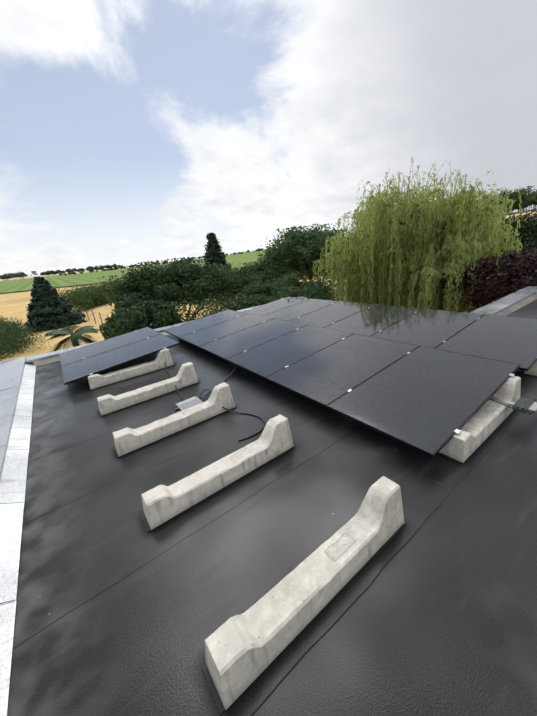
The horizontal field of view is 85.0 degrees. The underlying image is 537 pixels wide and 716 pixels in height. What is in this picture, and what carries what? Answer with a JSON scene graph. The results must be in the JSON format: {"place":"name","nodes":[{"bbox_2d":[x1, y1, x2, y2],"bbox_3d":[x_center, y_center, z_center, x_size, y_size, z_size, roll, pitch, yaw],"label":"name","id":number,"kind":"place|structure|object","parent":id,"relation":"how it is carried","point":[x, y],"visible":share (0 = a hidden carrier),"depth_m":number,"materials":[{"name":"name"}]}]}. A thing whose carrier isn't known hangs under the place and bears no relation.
{"place":"outdoors","nodes":[
{"label":"outdoors","id":0,"kind":"place"},
{"bbox_2d":[0,210,536,361],"bbox_3d":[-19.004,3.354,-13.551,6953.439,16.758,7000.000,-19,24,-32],"label":"ground","id":1,"kind":"structure","parent":0,"point":[14,305],"depth_m":35.63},
{"bbox_2d":[0,315,48,360],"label":"garden shrubs","id":2,"kind":"object","parent":1,"relation":"on","point":[12,333],"visible":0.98,"depth_m":20.68,"materials":[{"name":"green plant"}]},
{"bbox_2d":[24,276,86,333],"bbox_3d":[-21.450,-5.028,28.672,5.926,5.738,5.745,-19,24,-32],"label":"dark conifer","id":3,"kind":"object","parent":1,"relation":"on","point":[49,308],"visible":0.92,"depth_m":27.65,"materials":[{"name":"green plant"}]},
{"bbox_2d":[44,325,99,352],"bbox_3d":[-12.606,-0.993,19.071,3.570,2.045,3.300,-19,24,-32],"label":"palm","id":4,"kind":"object","parent":1,"relation":"on","point":[75,337],"visible":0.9,"depth_m":18.71,"materials":[{"name":"green plant"}]},
{"bbox_2d":[72,306,107,323],"bbox_3d":[-18.273,-4.303,29.630,0.083,1.379,14.719,-23,26,-39],"label":"paddock fence","id":5,"kind":"object","parent":1,"relation":"on","point":[91,315],"visible":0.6,"depth_m":28.23,"materials":[{"name":"brown wood"}]},
{"bbox_2d":[57,278,123,310],"bbox_3d":[-25.066,-11.702,49.370,7.156,3.700,30.556,-6,20,0],"label":"field hedge","id":6,"kind":"object","parent":1,"relation":"on","point":[87,296],"visible":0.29,"depth_m":39.23,"materials":[{"name":"green plant"}]},
{"bbox_2d":[0,250,266,292],"bbox_3d":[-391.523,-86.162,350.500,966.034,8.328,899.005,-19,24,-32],"label":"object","id":7,"kind":"object","parent":1,"relation":"on","point":[236,260],"visible":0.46,"depth_m":195.76,"materials":[{"name":"green plant"}]},
{"bbox_2d":[99,299,181,339],"bbox_3d":[-5.257,-0.596,12.437,3.021,3.838,3.105,-19,24,-32],"label":"bush","id":8,"kind":"object","parent":1,"relation":"on","point":[131,316],"visible":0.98,"depth_m":11.25,"materials":[{"name":"green plant"}]},
{"bbox_2d":[98,257,242,321],"bbox_3d":[-5.051,-2.746,16.155,6.596,5.177,5.963,-19,24,-32],"label":"broadleaf","id":9,"kind":"object","parent":1,"relation":"on","point":[177,281],"visible":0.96,"depth_m":14.31,"materials":[{"name":"green plant"}]},
{"bbox_2d":[136,287,272,329],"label":"shrubs","id":10,"kind":"object","parent":1,"relation":"on","point":[227,306],"visible":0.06,"depth_m":13.22,"materials":[{"name":"green plant"}]},
{"bbox_2d":[203,232,231,301],"bbox_3d":[-5.674,-9.774,32.218,5.025,7.468,5.444,-19,24,-32],"label":"spruce","id":11,"kind":"object","parent":1,"relation":"on","point":[213,253],"visible":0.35,"depth_m":30.98,"materials":[{"name":"green plant"}]},
{"bbox_2d":[206,260,292,304],"bbox_3d":[-1.039,-3.784,18.865,5.244,4.528,6.735,-19,24,-32],"label":"bush","id":12,"kind":"object","parent":1,"relation":"on","point":[246,274],"visible":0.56,"depth_m":17.05,"materials":[{"name":"green plant"}]},
{"bbox_2d":[0,185,536,280],"bbox_3d":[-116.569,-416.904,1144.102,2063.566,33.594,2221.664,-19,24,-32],"label":"trees","id":13,"kind":"object","parent":1,"relation":"on","point":[528,198],"visible":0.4,"depth_m":407.06,"materials":[{"name":"green plant"}]},
{"bbox_2d":[235,272,340,308],"bbox_3d":[1.441,-2.133,14.473,4.860,3.936,5.004,-19,24,-32],"label":"bush","id":14,"kind":"object","parent":1,"relation":"on","point":[290,285],"visible":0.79,"depth_m":13.36,"materials":[{"name":"green plant"}]},
{"bbox_2d":[284,264,317,281],"bbox_3d":[1.685,-7.741,28.826,8.487,4.466,8.565,-19,24,-32],"label":"broadleaf","id":15,"kind":"object","parent":1,"relation":"on","point":[292,270],"visible":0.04,"depth_m":26.75,"materials":[{"name":"green plant"}]},
{"bbox_2d":[255,222,353,287],"bbox_3d":[3.281,-5.081,18.454,7.251,6.266,7.423,-19,24,-32],"label":"broadleaf","id":16,"kind":"object","parent":1,"relation":"on","point":[295,247],"visible":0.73,"depth_m":17.03,"materials":[{"name":"green plant"}]},
{"bbox_2d":[299,270,346,283],"bbox_3d":[7.709,-7.143,25.310,8.168,4.480,8.754,-19,24,-32],"label":"broadleaf","id":17,"kind":"object","parent":1,"relation":"on","point":[316,275],"visible":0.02,"depth_m":25.64,"materials":[{"name":"green plant"}]},
{"bbox_2d":[312,158,522,312],"bbox_3d":[6.380,-4.911,14.060,7.856,8.158,9.345,-19,24,-32],"label":"weeping willow","id":18,"kind":"object","parent":1,"relation":"on","point":[413,250],"visible":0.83,"depth_m":11.70,"materials":[{"name":"green plant"}]},
{"bbox_2d":[436,249,536,308],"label":"purple plum","id":19,"kind":"object","parent":1,"relation":"on","point":[517,270],"visible":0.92,"depth_m":9.72,"materials":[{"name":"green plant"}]},
{"bbox_2d":[477,208,536,255],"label":"thuja hedge","id":20,"kind":"object","parent":1,"relation":"on","point":[527,232],"visible":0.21,"depth_m":18.02,"materials":[{"name":"green plant"}]},
{"bbox_2d":[0,0,536,277],"label":"sky","id":21,"kind":"structure","parent":0,"point":[132,132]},
{"bbox_2d":[372,309,484,347],"bbox_3d":[2.903,-0.578,5.380,1.950,0.030,1.134,-24,26,-30],"label":"solar panel","id":22,"kind":"object","parent":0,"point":[432,328],"visible":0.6,"depth_m":5.31,"materials":[{"name":"black glass"}]},
{"bbox_3d":[5.785,1.085,5.654,17.195,3.280,15.330,-19,24,-32],"label":"house","id":23,"kind":"object","parent":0,"visible":0},
{"bbox_2d":[7,300,536,715],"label":"roof membrane","id":24,"kind":"object","parent":23,"relation":"on","point":[120,611],"visible":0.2,"depth_m":1.85,"materials":[{"name":"black rubber"}]},
{"bbox_2d":[88,365,173,389],"bbox_3d":[-2.405,0.307,5.261,1.580,0.001,0.380,-19,24,-32],"label":"ballast grime","id":25,"kind":"object","parent":24,"relation":"on","point":[133,377],"visible":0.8,"depth_m":5.16,"materials":[{"name":"black"}]},
{"bbox_2d":[110,412,224,456],"bbox_3d":[-1.046,0.809,3.487,1.580,0.001,0.380,-19,24,-32],"label":"ballast grime","id":26,"kind":"object","parent":24,"relation":"on","point":[158,440],"visible":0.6,"depth_m":3.22,"materials":[{"name":"black"}]},
{"bbox_2d":[114,406,235,457],"bbox_3d":[-1.043,0.808,3.477,1.430,0.009,0.192,-19,24,-32],"label":"rubber mat","id":27,"kind":"object","parent":26,"relation":"on","point":[175,432],"visible":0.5,"depth_m":3.38,"materials":[{"name":"black rubber"}]},
{"bbox_2d":[113,382,234,455],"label":"ballast","id":28,"kind":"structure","parent":27,"relation":"on","point":[127,440],"depth_m":3.36,"materials":[{"name":"concrete"}]},
{"bbox_2d":[164,362,183,400],"bbox_3d":[-1.603,0.226,4.795,0.057,0.305,2.372,-15,22,-24],"label":"cable","id":29,"kind":"object","parent":24,"relation":"on","point":[175,385],"visible":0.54,"depth_m":4.42,"materials":[{"name":"black plastic"}]},
{"bbox_2d":[174,396,205,411],"bbox_3d":[-1.011,0.593,3.754,0.390,0.048,0.221,-20,28,-34],"label":"micro inverter","id":30,"kind":"object","parent":24,"relation":"on","point":[187,403],"visible":0.83,"depth_m":3.74,"materials":[{"name":"silver metal"}]},
{"bbox_2d":[163,310,246,337],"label":"solar panel","id":31,"kind":"object","parent":24,"relation":"on","point":[198,324],"visible":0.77,"depth_m":7.59,"materials":[{"name":"black glass"}]},
{"bbox_2d":[139,448,293,533],"bbox_3d":[-0.367,1.061,2.600,1.580,0.001,0.380,-19,24,-32],"label":"ballast grime","id":32,"kind":"object","parent":24,"relation":"on","point":[160,526],"visible":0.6,"depth_m":2.41,"materials":[{"name":"black"}]},
{"bbox_2d":[141,446,294,532],"bbox_3d":[-0.370,1.057,2.598,1.430,0.009,0.192,-19,24,-32],"label":"rubber mat","id":33,"kind":"object","parent":32,"relation":"on","point":[146,524],"visible":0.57,"depth_m":2.37,"materials":[{"name":"black rubber"}]},
{"bbox_2d":[141,414,293,529],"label":"ballast","id":34,"kind":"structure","parent":33,"relation":"on","point":[162,504],"depth_m":2.47,"materials":[{"name":"concrete"}]},
{"bbox_2d":[203,365,236,398],"bbox_3d":[-0.745,0.348,4.415,0.112,0.176,1.208,1,21,19],"label":"cable","id":35,"kind":"object","parent":24,"relation":"on","point":[223,381],"visible":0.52,"depth_m":4.61,"materials":[{"name":"black plastic"}]},
{"bbox_2d":[202,401,264,440],"bbox_3d":[-0.423,0.655,3.541,0.434,0.131,0.999,-19,24,-32],"label":"cable","id":36,"kind":"object","parent":24,"relation":"on","point":[248,414],"visible":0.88,"depth_m":3.43,"materials":[{"name":"black plastic"}]},
{"bbox_2d":[243,297,309,315],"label":"solar panel","id":37,"kind":"object","parent":24,"relation":"on","point":[270,307],"visible":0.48,"depth_m":8.87,"materials":[{"name":"black glass"}]},
{"bbox_2d":[192,526,404,714],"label":"ballast grime","id":38,"kind":"object","parent":24,"relation":"on","point":[254,682],"visible":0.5,"depth_m":1.44,"materials":[{"name":"black"}]},
{"bbox_2d":[202,522,405,714],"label":"rubber mat","id":39,"kind":"object","parent":38,"relation":"on","point":[217,698],"visible":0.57,"depth_m":1.39,"materials":[{"name":"black rubber"}]},
{"bbox_2d":[205,476,403,709],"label":"ballast","id":40,"kind":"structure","parent":39,"relation":"on","point":[244,650],"depth_m":1.53,"materials":[{"name":"concrete"}]},
{"bbox_2d":[263,299,338,320],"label":"solar panel","id":41,"kind":"object","parent":24,"relation":"on","point":[300,309],"visible":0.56,"depth_m":8.00,"materials":[{"name":"black glass"}]},
{"bbox_2d":[454,410,516,462],"bbox_3d":[2.151,0.675,2.941,1.580,0.001,0.380,-19,24,-32],"label":"ballast grime","id":42,"kind":"object","parent":24,"relation":"on","point":[486,439],"visible":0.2,"depth_m":2.73,"materials":[{"name":"black"}]},
{"bbox_2d":[438,452,461,463],"bbox_3d":[2.146,0.670,2.940,1.430,0.009,0.192,-19,24,-33],"label":"rubber mat","id":43,"kind":"object","parent":42,"relation":"on","point":[450,457],"visible":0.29,"depth_m":2.55,"materials":[{"name":"black rubber"}]},
{"bbox_2d":[439,376,520,462],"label":"ballast","id":44,"kind":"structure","parent":43,"relation":"on","point":[483,423],"depth_m":2.76,"materials":[{"name":"concrete"}]},
{"bbox_2d":[327,346,519,457],"bbox_3d":[1.745,0.311,3.266,1.950,0.030,1.134,-24,26,-30],"label":"solar panel","id":45,"kind":"object","parent":44,"relation":"on","point":[428,401],"visible":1,"depth_m":3.10,"materials":[{"name":"black glass"}]},
{"bbox_2d":[454,429,460,435],"bbox_3d":[1.629,0.642,2.528,0.050,0.040,0.038,-24,26,-30],"label":"clamp","id":46,"kind":"object","parent":44,"relation":"on","point":[457,432],"visible":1,"depth_m":2.52,"materials":[{"name":"metal"}]},
{"bbox_2d":[490,397,536,412],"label":"mounting rail","id":47,"kind":"object","parent":44,"relation":"on","point":[502,401],"depth_m":3.02,"materials":[{"name":"metal"}]},
{"bbox_2d":[512,398,536,414],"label":"micro inverter","id":48,"kind":"object","parent":47,"relation":"on","point":[527,405],"visible":1,"depth_m":2.84,"materials":[{"name":"black"}]},
{"label":"ballast grime","id":49,"kind":"object","parent":24,"relation":"on","visible":0},
{"bbox_2d":[99,381,199,415],"bbox_3d":[-1.722,0.556,4.363,1.430,0.009,0.192,-19,24,-32],"label":"rubber mat","id":50,"kind":"object","parent":49,"relation":"on","point":[148,399],"visible":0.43,"depth_m":4.25,"materials":[{"name":"black rubber"}]},
{"bbox_2d":[97,362,198,415],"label":"ballast","id":51,"kind":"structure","parent":50,"relation":"on","point":[184,377],"depth_m":4.25,"materials":[{"name":"concrete"}]},
{"bbox_3d":[-2.151,-0.831,8.597,8.715,0.412,0.534,-19,24,-32],"label":"parapet upstand","id":52,"kind":"object","parent":23,"relation":"on","visible":0},
{"bbox_2d":[33,331,169,365],"bbox_3d":[-2.042,-0.931,8.391,7.635,0.110,0.158,-19,24,-32],"label":"parapet flashing","id":53,"kind":"object","parent":52,"relation":"on","point":[46,361],"depth_m":6.49,"materials":[{"name":"metal"}]},
{"bbox_2d":[25,296,306,362],"bbox_3d":[-2.043,-1.086,8.712,8.312,0.098,0.434,-19,24,-32],"label":"parapet coping","id":54,"kind":"object","parent":52,"relation":"on","point":[44,356],"visible":0.29,"depth_m":6.87,"materials":[{"name":"metal"}]},
{"bbox_3d":[-0.860,1.985,0.477,0.574,0.412,16.020,-19,24,-32],"label":"parapet upstand","id":55,"kind":"object","parent":23,"relation":"on","visible":0},
{"bbox_2d":[0,356,25,480],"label":"parapet coping","id":56,"kind":"object","parent":55,"relation":"on","point":[11,372],"visible":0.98,"depth_m":4.57,"materials":[{"name":"metal"}]},
{"bbox_2d":[0,364,35,715],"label":"roof edge trim","id":57,"kind":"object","parent":55,"relation":"attached to","point":[13,482],"visible":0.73,"depth_m":2.36,"materials":[{"name":"metal"}]},
{"bbox_2d":[0,376,31,603],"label":"trim joints","id":58,"kind":"object","parent":57,"relation":"on","point":[15,502],"visible":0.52,"depth_m":2.51,"materials":[{"name":"black"}]},
{"bbox_3d":[7.911,-1.869,8.567,10.130,0.412,0.504,-19,24,-32],"label":"parapet step upstand","id":59,"kind":"object","parent":23,"relation":"on","visible":0},
{"bbox_2d":[470,285,536,314],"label":"parapet step coping","id":60,"kind":"object","parent":59,"relation":"on","point":[497,306],"visible":0.81,"depth_m":7.15,"materials":[{"name":"metal"}]},
{"bbox_2d":[495,293,536,315],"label":"parapet wall","id":61,"kind":"structure","parent":59,"relation":"attached to","point":[515,307],"depth_m":6.93,"materials":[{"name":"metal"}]},
{"bbox_3d":[-2.408,0.302,5.259,1.430,0.009,0.192,-19,24,-33],"label":"ballast pad","id":62,"kind":"object","parent":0,"visible":0},
{"bbox_2d":[88,349,173,388],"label":"ballast","id":63,"kind":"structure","parent":62,"relation":"on","point":[97,380],"depth_m":5.15,"materials":[{"name":"concrete"}]},
{"bbox_3d":[-3.085,0.052,6.142,1.430,0.009,0.192,-19,24,-32],"label":"ballast pad","id":64,"kind":"object","parent":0,"visible":0},
{"bbox_3d":[-3.093,-0.099,6.086,1.400,0.312,0.200,-19,24,-32],"label":"ballast","id":65,"kind":"object","parent":64,"relation":"on","visible":0},
{"bbox_2d":[61,334,179,384],"bbox_3d":[-2.810,-0.057,5.586,1.950,0.030,1.134,-24,26,-30],"label":"solar panel","id":66,"kind":"object","parent":65,"relation":"on","point":[88,366],"visible":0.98,"depth_m":5.45,"materials":[{"name":"black glass"}]},
{"bbox_3d":[-3.706,-0.178,6.953,1.430,0.009,0.192,-19,24,-32],"label":"ballast pad","id":67,"kind":"object","parent":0,"visible":0},
{"bbox_3d":[-3.734,-0.329,6.904,1.400,0.312,0.200,-19,24,-33],"label":"ballast","id":68,"kind":"object","parent":67,"relation":"on","visible":0},
{"bbox_2d":[59,327,160,365],"bbox_3d":[-3.460,-0.297,6.434,1.950,0.030,1.134,-24,26,-30],"label":"solar panel","id":69,"kind":"object","parent":68,"relation":"on","point":[90,350],"visible":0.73,"depth_m":6.37,"materials":[{"name":"black glass"}]},
{"bbox_3d":[0.784,0.166,4.718,1.430,0.009,0.192,-19,24,-33],"label":"ballast pad","id":70,"kind":"object","parent":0,"visible":0},
{"bbox_3d":[0.781,0.018,4.653,1.400,0.312,0.200,-19,24,-32],"label":"ballast","id":71,"kind":"object","parent":70,"relation":"on","visible":0},
{"bbox_2d":[266,333,418,406],"bbox_3d":[1.065,0.060,4.153,1.950,0.030,1.134,-24,26,-30],"label":"solar panel","id":72,"kind":"object","parent":71,"relation":"on","point":[326,376],"visible":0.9,"depth_m":4.02,"materials":[{"name":"black glass"}]},
{"bbox_3d":[0.109,-0.084,5.599,1.430,0.009,0.192,-19,24,-33],"label":"ballast pad","id":73,"kind":"object","parent":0,"visible":0},
{"bbox_3d":[0.103,-0.235,5.543,1.400,0.312,0.200,-19,24,-32],"label":"ballast","id":74,"kind":"object","parent":73,"relation":"on","visible":0},
{"bbox_2d":[226,325,353,378],"bbox_3d":[0.386,-0.191,5.040,1.950,0.030,1.134,-24,26,-30],"label":"solar panel","id":75,"kind":"object","parent":74,"relation":"on","point":[265,360],"visible":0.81,"depth_m":4.93,"materials":[{"name":"black glass"}]},
{"bbox_3d":[-0.571,-0.335,6.486,1.430,0.009,0.192,-19,24,-33],"label":"ballast pad","id":76,"kind":"object","parent":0,"visible":0},
{"bbox_3d":[-0.584,-0.487,6.434,1.400,0.312,0.200,-19,24,-32],"label":"ballast","id":77,"kind":"object","parent":76,"relation":"on","visible":0},
{"bbox_2d":[179,313,273,347],"bbox_3d":[-0.973,-0.694,6.813,1.950,0.030,1.134,-24,26,-30],"label":"solar panel","id":78,"kind":"object","parent":77,"relation":"on","point":[200,337],"visible":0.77,"depth_m":6.72,"materials":[{"name":"black glass"}]},
{"bbox_2d":[199,318,307,359],"bbox_3d":[-0.293,-0.443,5.926,1.950,0.030,1.134,-24,26,-30],"label":"solar panel","id":79,"kind":"object","parent":77,"relation":"on","point":[231,345],"visible":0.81,"depth_m":5.83,"materials":[{"name":"black glass"}]},
{"bbox_3d":[3.984,0.033,4.167,1.430,0.009,0.192,-19,24,-32],"label":"ballast pad","id":80,"kind":"object","parent":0,"visible":0},
{"bbox_2d":[524,361,536,375],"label":"ballast","id":81,"kind":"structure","parent":80,"relation":"on","point":[532,370],"depth_m":3.78,"materials":[{"name":"concrete"}]},
{"bbox_2d":[435,314,536,370],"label":"solar panel","id":82,"kind":"object","parent":81,"relation":"on","point":[511,339],"visible":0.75,"depth_m":4.42,"materials":[{"name":"black glass"}]},
{"bbox_3d":[1.950,-0.720,6.822,1.430,0.009,0.192,-19,24,-32],"label":"ballast pad","id":83,"kind":"object","parent":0,"visible":0},
{"bbox_3d":[1.940,-0.875,6.777,1.400,0.312,0.200,-19,24,-32],"label":"ballast","id":84,"kind":"object","parent":83,"relation":"on","visible":0},
{"bbox_2d":[291,301,375,326],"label":"solar panel","id":85,"kind":"object","parent":84,"relation":"on","point":[331,314],"visible":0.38,"depth_m":7.11,"materials":[{"name":"black glass"}]},
{"bbox_2d":[324,304,422,335],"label":"solar panel","id":86,"kind":"object","parent":84,"relation":"on","point":[374,319],"visible":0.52,"depth_m":6.21,"materials":[{"name":"black glass"}]}
]}

